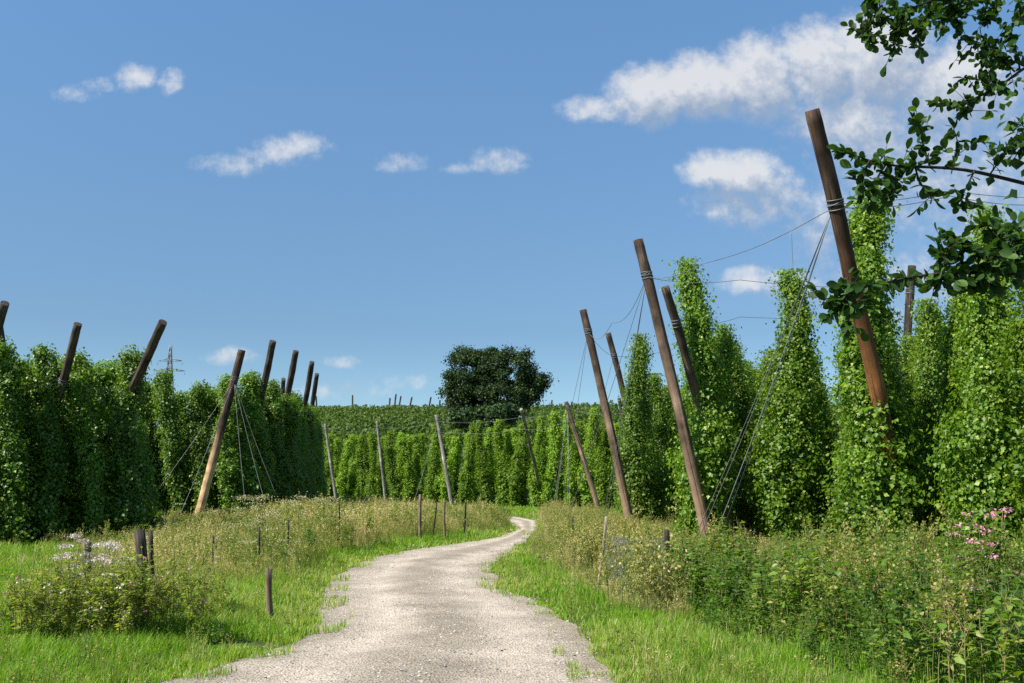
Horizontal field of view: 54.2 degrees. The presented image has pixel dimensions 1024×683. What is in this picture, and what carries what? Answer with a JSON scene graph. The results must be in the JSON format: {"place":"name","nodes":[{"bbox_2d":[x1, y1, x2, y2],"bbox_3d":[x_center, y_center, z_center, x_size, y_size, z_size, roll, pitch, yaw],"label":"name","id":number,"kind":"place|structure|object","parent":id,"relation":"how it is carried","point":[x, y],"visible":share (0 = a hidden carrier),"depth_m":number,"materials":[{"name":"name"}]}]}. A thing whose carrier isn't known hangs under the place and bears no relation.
{"place":"outdoors","nodes":[
{"label":"outdoors","id":0,"kind":"place"},
{"bbox_2d":[144,516,638,682],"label":"gravel road","id":1,"kind":"structure","parent":0,"point":[401,580],"depth_m":11.26,"materials":[{"name":"grey gravel"}]},
{"bbox_2d":[0,427,1023,682],"bbox_3d":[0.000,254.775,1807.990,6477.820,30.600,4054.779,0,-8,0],"label":"ground","id":2,"kind":"structure","parent":0,"point":[258,645],"depth_m":11.41,"materials":[{"name":"green plant"}]},
{"bbox_2d":[0,335,39,546],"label":"hop plant","id":3,"kind":"object","parent":2,"relation":"on","point":[15,462],"visible":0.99,"depth_m":27.17,"materials":[{"name":"green plant"}]},
{"bbox_2d":[1,355,62,542],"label":"hop plant","id":4,"kind":"object","parent":2,"relation":"on","point":[27,397],"visible":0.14,"depth_m":28.57,"materials":[{"name":"green plant"}]},
{"bbox_2d":[26,342,74,543],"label":"hop plant","id":5,"kind":"object","parent":2,"relation":"on","point":[51,489],"visible":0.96,"depth_m":27.94,"materials":[{"name":"green plant"}]},
{"bbox_2d":[25,322,81,499],"bbox_3d":[-13.470,2.846,28.863,0.321,7.680,0.278,7,24,-42],"label":"hop pole","id":6,"kind":"object","parent":2,"relation":"on","point":[70,355],"visible":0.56,"depth_m":27.95,"materials":[{"name":"brown wood"}]},
{"bbox_2d":[0,570,108,632],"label":"wild bush","id":7,"kind":"object","parent":2,"relation":"on","point":[41,608],"visible":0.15,"depth_m":10.99,"materials":[{"name":"green plant"}]},
{"bbox_2d":[0,557,149,645],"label":"wild bush","id":8,"kind":"object","parent":2,"relation":"on","point":[24,610],"visible":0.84,"depth_m":10.37,"materials":[{"name":"green plant"}]},
{"bbox_2d":[53,357,105,540],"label":"hop plant","id":9,"kind":"object","parent":2,"relation":"on","point":[75,520],"visible":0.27,"depth_m":29.08,"materials":[{"name":"green plant"}]},
{"bbox_2d":[59,347,116,540],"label":"hop plant","id":10,"kind":"object","parent":2,"relation":"on","point":[94,463],"visible":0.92,"depth_m":28.43,"materials":[{"name":"green plant"}]},
{"bbox_2d":[64,354,114,522],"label":"hop plant","id":11,"kind":"object","parent":2,"relation":"on","point":[90,381],"visible":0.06,"depth_m":30.26,"materials":[{"name":"green plant"}]},
{"bbox_2d":[53,532,130,585],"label":"seeding thistle","id":12,"kind":"object","parent":2,"relation":"on","point":[109,544],"visible":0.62,"depth_m":15.26,"materials":[{"name":"white plant"}]},
{"bbox_2d":[1,539,219,638],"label":"wild bush","id":13,"kind":"object","parent":2,"relation":"on","point":[155,589],"visible":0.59,"depth_m":10.89,"materials":[{"name":"green plant"}]},
{"bbox_2d":[89,358,165,535],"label":"hop plant","id":14,"kind":"object","parent":2,"relation":"on","point":[108,377],"visible":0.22,"depth_m":30.75,"materials":[{"name":"green plant"}]},
{"bbox_2d":[98,344,166,536],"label":"hop plant","id":15,"kind":"object","parent":2,"relation":"on","point":[126,508],"visible":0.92,"depth_m":29.04,"materials":[{"name":"green plant"}]},
{"bbox_2d":[100,319,166,449],"bbox_3d":[-12.254,2.963,30.285,0.355,0.313,9.298,8,-55,-45],"label":"hop pole","id":16,"kind":"object","parent":2,"relation":"on","point":[148,354],"visible":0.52,"depth_m":28.85,"materials":[{"name":"brown wood"}]},
{"bbox_2d":[134,529,149,582],"bbox_3d":[-5.252,3.268,14.262,0.182,1.203,0.181,-10,-8,-1],"label":"fence post","id":17,"kind":"object","parent":2,"relation":"on","point":[140,537],"visible":0.41,"depth_m":14.28,"materials":[{"name":"grey wood"}]},
{"bbox_2d":[142,379,159,474],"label":"hop plant","id":18,"kind":"object","parent":2,"relation":"on","point":[151,425],"visible":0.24,"depth_m":43.60,"materials":[{"name":"green plant"}]},
{"bbox_2d":[149,382,182,516],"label":"hop plant","id":19,"kind":"object","parent":2,"relation":"on","point":[157,454],"visible":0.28,"depth_m":43.21,"materials":[{"name":"green plant"}]},
{"bbox_2d":[148,368,191,519],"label":"hop plant","id":20,"kind":"object","parent":2,"relation":"on","point":[172,450],"visible":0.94,"depth_m":41.92,"materials":[{"name":"green plant"}]},
{"bbox_2d":[125,565,234,618],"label":"wild bush","id":21,"kind":"object","parent":2,"relation":"on","point":[219,577],"visible":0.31,"depth_m":12.75,"materials":[{"name":"green plant"}]},
{"bbox_2d":[168,390,193,516],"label":"hop plant","id":22,"kind":"object","parent":2,"relation":"on","point":[181,395],"visible":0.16,"depth_m":45.78,"materials":[{"name":"green plant"}]},
{"bbox_2d":[181,379,219,515],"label":"hop plant","id":23,"kind":"object","parent":2,"relation":"on","point":[194,457],"visible":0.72,"depth_m":42.28,"materials":[{"name":"green plant"}]},
{"bbox_2d":[182,384,224,519],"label":"hop plant","id":24,"kind":"object","parent":2,"relation":"on","point":[208,402],"visible":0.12,"depth_m":43.82,"materials":[{"name":"green plant"}]},
{"bbox_2d":[161,349,276,518],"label":"hop pole","id":25,"kind":"object","parent":2,"relation":"on","point":[214,453],"visible":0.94,"depth_m":40.28,"materials":[{"name":"beige wood"}]},
{"bbox_2d":[212,373,256,516],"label":"hop plant","id":26,"kind":"object","parent":2,"relation":"on","point":[229,478],"visible":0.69,"depth_m":42.14,"materials":[{"name":"green plant"}]},
{"bbox_2d":[200,508,278,566],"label":"umbel plant","id":27,"kind":"object","parent":2,"relation":"on","point":[255,541],"visible":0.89,"depth_m":19.91,"materials":[{"name":"green plant"}]},
{"bbox_2d":[234,369,276,512],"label":"hop plant","id":28,"kind":"object","parent":2,"relation":"on","point":[251,385],"visible":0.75,"depth_m":43.27,"materials":[{"name":"green plant"}]},
{"bbox_2d":[223,493,293,550],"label":"umbel plant","id":29,"kind":"object","parent":2,"relation":"on","point":[240,525],"visible":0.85,"depth_m":23.11,"materials":[{"name":"green plant"}]},
{"bbox_2d":[243,387,279,509],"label":"hop plant","id":30,"kind":"object","parent":2,"relation":"on","point":[262,440],"visible":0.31,"depth_m":44.16,"materials":[{"name":"green plant"}]},
{"bbox_2d":[9,487,514,590],"bbox_3d":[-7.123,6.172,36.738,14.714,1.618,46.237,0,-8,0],"label":"dry grass","id":31,"kind":"structure","parent":2,"relation":"on","point":[405,530],"depth_m":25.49,"materials":[{"name":"plant"}]},
{"bbox_2d":[250,340,275,449],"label":"hop pole","id":32,"kind":"object","parent":2,"relation":"on","point":[268,362],"visible":0.23,"depth_m":43.65,"materials":[{"name":"brown wood"}]},
{"bbox_2d":[265,568,273,620],"bbox_3d":[-3.051,3.236,12.574,0.097,0.770,0.091,-5,-8,-1],"label":"fence post","id":33,"kind":"object","parent":2,"relation":"on","point":[268,590],"visible":0.74,"depth_m":12.56,"materials":[{"name":"brown wood"}]},
{"bbox_2d":[264,378,298,506],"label":"hop plant","id":34,"kind":"object","parent":2,"relation":"on","point":[284,468],"visible":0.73,"depth_m":46.50,"materials":[{"name":"green plant"}]},
{"bbox_2d":[279,393,305,500],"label":"hop plant","id":35,"kind":"object","parent":2,"relation":"on","point":[292,418],"visible":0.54,"depth_m":47.70,"materials":[{"name":"green plant"}]},
{"bbox_2d":[290,390,314,497],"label":"hop plant","id":36,"kind":"object","parent":2,"relation":"on","point":[303,418],"visible":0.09,"depth_m":52.58,"materials":[{"name":"green plant"}]},
{"bbox_2d":[335,440,353,501],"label":"hop plant","id":37,"kind":"object","parent":2,"relation":"on","point":[342,480],"visible":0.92,"depth_m":87.88,"materials":[{"name":"green plant"}]},
{"bbox_2d":[346,435,357,500],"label":"hop plant","id":38,"kind":"object","parent":2,"relation":"on","point":[353,482],"visible":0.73,"depth_m":88.96,"materials":[{"name":"green plant"}]},
{"bbox_2d":[354,434,367,499],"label":"hop plant","id":39,"kind":"object","parent":2,"relation":"on","point":[360,464],"visible":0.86,"depth_m":86.39,"materials":[{"name":"green plant"}]},
{"bbox_2d":[361,432,378,499],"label":"hop plant","id":40,"kind":"object","parent":2,"relation":"on","point":[370,479],"visible":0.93,"depth_m":85.41,"materials":[{"name":"green plant"}]},
{"bbox_2d":[382,430,403,502],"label":"hop plant","id":41,"kind":"object","parent":2,"relation":"on","point":[394,481],"visible":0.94,"depth_m":83.33,"materials":[{"name":"green plant"}]},
{"bbox_2d":[397,437,419,503],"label":"hop plant","id":42,"kind":"object","parent":2,"relation":"on","point":[411,482],"visible":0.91,"depth_m":81.94,"materials":[{"name":"green plant"}]},
{"bbox_2d":[411,434,423,502],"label":"hop plant","id":43,"kind":"object","parent":2,"relation":"on","point":[417,448],"visible":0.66,"depth_m":83.14,"materials":[{"name":"green plant"}]},
{"bbox_2d":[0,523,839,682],"bbox_3d":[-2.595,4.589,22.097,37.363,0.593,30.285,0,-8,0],"label":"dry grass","id":44,"kind":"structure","parent":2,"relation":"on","point":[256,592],"depth_m":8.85,"materials":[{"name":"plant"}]},
{"bbox_2d":[422,423,440,502],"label":"hop plant","id":45,"kind":"object","parent":2,"relation":"on","point":[429,491],"visible":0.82,"depth_m":80.15,"materials":[{"name":"green plant"}]},
{"bbox_2d":[415,415,453,505],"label":"hop pole","id":46,"kind":"object","parent":2,"relation":"on","point":[448,484],"visible":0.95,"depth_m":74.98,"materials":[{"name":"grey wood"}]},
{"bbox_2d":[435,436,460,504],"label":"hop plant","id":47,"kind":"object","parent":2,"relation":"on","point":[455,449],"visible":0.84,"depth_m":78.76,"materials":[{"name":"green plant"}]},
{"bbox_2d":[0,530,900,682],"bbox_3d":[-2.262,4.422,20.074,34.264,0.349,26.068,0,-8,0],"label":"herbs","id":48,"kind":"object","parent":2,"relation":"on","point":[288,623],"visible":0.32,"depth_m":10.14,"materials":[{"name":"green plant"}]},
{"bbox_2d":[454,422,476,503],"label":"hop plant","id":49,"kind":"object","parent":2,"relation":"on","point":[464,491],"visible":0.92,"depth_m":77.21,"materials":[{"name":"green plant"}]},
{"bbox_2d":[443,403,491,431],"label":"leafy shrub","id":50,"kind":"object","parent":2,"relation":"on","point":[467,417],"visible":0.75,"depth_m":130.75,"materials":[{"name":"green plant"}]},
{"bbox_2d":[473,420,496,504],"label":"hop plant","id":51,"kind":"object","parent":2,"relation":"on","point":[484,474],"visible":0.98,"depth_m":75.44,"materials":[{"name":"green plant"}]},
{"bbox_2d":[482,427,497,504],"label":"hop plant","id":52,"kind":"object","parent":2,"relation":"on","point":[489,431],"visible":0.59,"depth_m":76.68,"materials":[{"name":"green plant"}]},
{"bbox_2d":[434,344,558,430],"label":"broadleaf tree","id":53,"kind":"object","parent":2,"relation":"on","point":[484,380],"visible":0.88,"depth_m":148.78,"materials":[{"name":"green plant"}]},
{"bbox_2d":[490,419,512,505],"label":"hop plant","id":54,"kind":"object","parent":2,"relation":"on","point":[501,495],"visible":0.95,"depth_m":73.80,"materials":[{"name":"green plant"}]},
{"bbox_2d":[480,398,535,448],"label":"leafy shrub","id":55,"kind":"object","parent":2,"relation":"on","point":[505,411],"visible":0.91,"depth_m":126.91,"materials":[{"name":"green plant"}]},
{"bbox_2d":[502,423,528,506],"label":"hop plant","id":56,"kind":"object","parent":2,"relation":"on","point":[516,465],"visible":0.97,"depth_m":72.53,"materials":[{"name":"green plant"}]},
{"bbox_2d":[526,415,546,507],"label":"hop plant","id":57,"kind":"object","parent":2,"relation":"on","point":[535,489],"visible":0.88,"depth_m":70.88,"materials":[{"name":"green plant"}]},
{"bbox_2d":[536,410,564,507],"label":"hop plant","id":58,"kind":"object","parent":2,"relation":"on","point":[555,454],"visible":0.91,"depth_m":69.24,"materials":[{"name":"green plant"}]},
{"bbox_2d":[560,410,579,506],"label":"hop plant","id":59,"kind":"object","parent":2,"relation":"on","point":[571,476],"visible":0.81,"depth_m":67.78,"materials":[{"name":"green plant"}]},
{"bbox_2d":[554,401,599,507],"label":"hop pole","id":60,"kind":"object","parent":2,"relation":"on","point":[583,460],"visible":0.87,"depth_m":59.14,"materials":[{"name":"brown wood"}]},
{"bbox_2d":[308,400,847,491],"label":"hop field","id":61,"kind":"structure","parent":2,"relation":"on","point":[345,422],"depth_m":193.28,"materials":[{"name":"green plant"}]},
{"bbox_2d":[537,518,630,578],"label":"dry weed","id":62,"kind":"object","parent":2,"relation":"on","point":[581,554],"visible":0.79,"depth_m":17.74,"materials":[{"name":"green plant"}]},
{"bbox_2d":[575,406,601,506],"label":"hop plant","id":63,"kind":"object","parent":2,"relation":"on","point":[586,494],"visible":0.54,"depth_m":66.08,"materials":[{"name":"green plant"}]},
{"bbox_2d":[546,309,633,522],"bbox_3d":[2.076,3.448,37.817,1.322,8.016,8.285,-11,-6,-12],"label":"hop pole","id":64,"kind":"object","parent":2,"relation":"on","point":[619,471],"visible":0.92,"depth_m":33.99,"materials":[{"name":"brown wood"}]},
{"bbox_2d":[572,332,625,506],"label":"hop pole","id":65,"kind":"object","parent":2,"relation":"on","point":[614,356],"visible":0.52,"depth_m":40.35,"materials":[{"name":"brown wood"}]},
{"bbox_2d":[587,412,613,508],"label":"hop plant","id":66,"kind":"object","parent":2,"relation":"on","point":[599,452],"visible":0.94,"depth_m":64.88,"materials":[{"name":"green plant"}]},
{"bbox_2d":[601,419,615,508],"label":"hop plant","id":67,"kind":"object","parent":2,"relation":"on","point":[605,436],"visible":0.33,"depth_m":65.92,"materials":[{"name":"green plant"}]},
{"bbox_2d":[601,333,662,523],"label":"hop plant","id":68,"kind":"object","parent":2,"relation":"on","point":[639,476],"visible":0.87,"depth_m":35.44,"materials":[{"name":"green plant"}]},
{"bbox_2d":[567,238,711,539],"bbox_3d":[2.392,1.821,27.176,1.824,7.872,7.703,4,-9,-27],"label":"hop pole","id":69,"kind":"object","parent":2,"relation":"on","point":[688,451],"visible":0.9,"depth_m":24.07,"materials":[{"name":"brown wood"}]},
{"bbox_2d":[593,521,693,614],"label":"dry weed","id":70,"kind":"object","parent":2,"relation":"on","point":[653,569],"visible":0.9,"depth_m":13.07,"materials":[{"name":"green plant"}]},
{"bbox_2d":[616,387,676,521],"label":"hop plant","id":71,"kind":"object","parent":2,"relation":"on","point":[662,482],"visible":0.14,"depth_m":36.66,"materials":[{"name":"green plant"}]},
{"bbox_2d":[644,372,673,517],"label":"hop plant","id":72,"kind":"object","parent":2,"relation":"on","point":[660,410],"visible":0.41,"depth_m":38.60,"materials":[{"name":"green plant"}]},
{"bbox_2d":[664,530,669,603],"bbox_3d":[2.211,3.278,14.264,0.101,1.166,0.095,1,-8,0],"label":"fence post","id":73,"kind":"object","parent":2,"relation":"on","point":[667,534],"visible":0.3,"depth_m":14.28,"materials":[{"name":"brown wood"}]},
{"bbox_2d":[605,533,663,600],"bbox_3d":[1.805,3.351,14.903,0.048,0.907,1.536,4,-9,-28],"label":"wire netting","id":74,"kind":"object","parent":73,"relation":"attached to","point":[614,541],"visible":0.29,"depth_m":15.18,"materials":[{"name":"grey metal"}]},
{"bbox_2d":[661,385,679,523],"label":"hop plant","id":75,"kind":"object","parent":2,"relation":"on","point":[670,409],"visible":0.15,"depth_m":39.89,"materials":[{"name":"green plant"}]},
{"bbox_2d":[527,493,837,624],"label":"verge weeds","id":76,"kind":"object","parent":2,"relation":"on","point":[624,522],"visible":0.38,"depth_m":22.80,"materials":[{"name":"green plant"}]},
{"bbox_2d":[661,285,736,538],"bbox_3d":[4.792,2.143,24.944,0.315,7.541,0.269,-6,20,36],"label":"hop pole","id":77,"kind":"object","parent":2,"relation":"on","point":[676,322],"visible":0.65,"depth_m":24.29,"materials":[{"name":"brown wood"}]},
{"bbox_2d":[652,256,750,541],"bbox_3d":[4.620,1.538,25.188,2.437,7.531,2.605,-8,-10,36],"label":"hop plant","id":78,"kind":"object","parent":2,"relation":"on","point":[710,447],"visible":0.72,"depth_m":24.80,"materials":[{"name":"green plant"}]},
{"bbox_2d":[670,323,750,530],"bbox_3d":[5.474,2.489,26.401,2.164,5.995,2.313,5,-8,-18],"label":"hop plant","id":79,"kind":"object","parent":2,"relation":"on","point":[726,336],"visible":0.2,"depth_m":26.38,"materials":[{"name":"green plant"}]},
{"bbox_2d":[712,346,763,534],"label":"hop plant","id":80,"kind":"object","parent":2,"relation":"on","point":[747,522],"visible":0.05,"depth_m":30.17,"materials":[{"name":"green plant"}]},
{"bbox_2d":[727,345,760,529],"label":"hop plant","id":81,"kind":"object","parent":2,"relation":"on","point":[742,395],"visible":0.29,"depth_m":29.05,"materials":[{"name":"green plant"}]},
{"bbox_2d":[737,267,831,548],"bbox_3d":[6.683,1.661,24.607,2.356,7.107,2.210,-6,-10,39],"label":"hop plant","id":82,"kind":"object","parent":2,"relation":"on","point":[782,509],"visible":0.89,"depth_m":24.21,"materials":[{"name":"green plant"}]},
{"bbox_2d":[739,340,832,540],"bbox_3d":[7.428,2.669,25.780,2.657,5.447,2.840,3,-9,-20],"label":"hop plant","id":83,"kind":"object","parent":2,"relation":"on","point":[814,488],"visible":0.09,"depth_m":25.43,"materials":[{"name":"green plant"}]},
{"bbox_2d":[751,346,836,533],"bbox_3d":[7.414,2.863,27.169,2.533,5.470,2.707,6,-13,-40],"label":"hop plant","id":84,"kind":"object","parent":2,"relation":"on","point":[768,352],"visible":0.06,"depth_m":27.35,"materials":[{"name":"green plant"}]},
{"bbox_2d":[694,108,911,537],"bbox_3d":[3.895,0.860,17.352,4.158,8.640,2.737,-7,13,40],"label":"hop pole","id":85,"kind":"object","parent":2,"relation":"on","point":[842,236],"visible":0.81,"depth_m":16.69,"materials":[{"name":"brown wood"}]},
{"bbox_2d":[812,352,843,529],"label":"hop plant","id":86,"kind":"object","parent":2,"relation":"on","point":[821,386],"visible":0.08,"depth_m":29.95,"materials":[{"name":"green plant"}]},
{"bbox_2d":[644,495,1023,682],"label":"weed thicket","id":87,"kind":"object","parent":2,"relation":"on","point":[872,580],"visible":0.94,"depth_m":10.40,"materials":[{"name":"green plant"}]},
{"bbox_2d":[817,300,926,546],"bbox_3d":[7.220,1.777,20.393,2.218,5.700,2.081,-2,-7,-5],"label":"hop plant","id":88,"kind":"object","parent":2,"relation":"on","point":[842,450],"visible":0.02,"depth_m":20.46,"materials":[{"name":"green plant"}]},
{"bbox_2d":[801,293,943,552],"bbox_3d":[6.666,1.713,18.853,2.560,5.374,2.737,-7,-9,42],"label":"hop plant","id":89,"kind":"object","parent":2,"relation":"on","point":[846,503],"visible":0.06,"depth_m":18.54,"materials":[{"name":"green plant"}]},
{"bbox_2d":[819,185,935,555],"bbox_3d":[6.444,0.721,17.686,1.860,7.005,1.978,4,-10,-35],"label":"hop plant","id":90,"kind":"object","parent":2,"relation":"on","point":[873,471],"visible":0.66,"depth_m":17.33,"materials":[{"name":"green plant"}]},
{"bbox_2d":[884,305,926,529],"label":"hop plant","id":91,"kind":"object","parent":2,"relation":"on","point":[896,347],"visible":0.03,"depth_m":22.16,"materials":[{"name":"green plant"}]},
{"bbox_2d":[901,265,915,383],"bbox_3d":[11.804,1.896,30.070,0.304,8.550,0.349,6,-8,1],"label":"hop pole","id":92,"kind":"object","parent":2,"relation":"on","point":[909,296],"visible":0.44,"depth_m":30.41,"materials":[{"name":"brown wood"}]},
{"bbox_2d":[897,335,920,524],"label":"hop plant","id":93,"kind":"object","parent":2,"relation":"on","point":[908,358],"visible":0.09,"depth_m":26.01,"materials":[{"name":"green plant"}]},
{"bbox_2d":[805,0,1023,341],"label":"overhanging tree","id":94,"kind":"object","parent":2,"relation":"on","point":[999,249],"visible":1,"depth_m":4.67,"materials":[{"name":"green plant"}]},
{"bbox_2d":[903,297,951,534],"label":"hop plant","id":95,"kind":"object","parent":2,"relation":"on","point":[924,370],"visible":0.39,"depth_m":20.02,"materials":[{"name":"green plant"}]},
{"bbox_2d":[923,284,969,537],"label":"hop plant","id":96,"kind":"object","parent":2,"relation":"on","point":[947,346],"visible":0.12,"depth_m":18.46,"materials":[{"name":"green plant"}]},
{"bbox_2d":[916,201,1023,553],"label":"hop plant","id":97,"kind":"object","parent":2,"relation":"on","point":[982,429],"visible":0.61,"depth_m":15.29,"materials":[{"name":"green plant"}]},
{"bbox_2d":[945,521,1000,655],"bbox_3d":[4.719,2.509,10.169,0.655,1.323,0.597,0,-8,0],"label":"flowering balsam","id":98,"kind":"object","parent":2,"relation":"on","point":[984,532],"visible":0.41,"depth_m":10.15,"materials":[{"name":"green plant"}]},
{"bbox_2d":[928,276,1023,579],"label":"hop plant","id":99,"kind":"object","parent":2,"relation":"on","point":[957,301],"visible":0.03,"depth_m":17.14,"materials":[{"name":"green plant"}]},
{"bbox_2d":[957,506,1023,646],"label":"flowering balsam","id":100,"kind":"object","parent":2,"relation":"on","point":[994,542],"visible":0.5,"depth_m":10.74,"materials":[{"name":"green plant"}]},
{"bbox_2d":[989,256,1023,549],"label":"hop plant","id":101,"kind":"object","parent":2,"relation":"on","point":[1012,368],"visible":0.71,"depth_m":14.60,"materials":[{"name":"green plant"}]},
{"bbox_2d":[0,0,1023,426],"label":"sky","id":102,"kind":"structure","parent":0,"point":[368,190],"materials":[{"name":"blue"}]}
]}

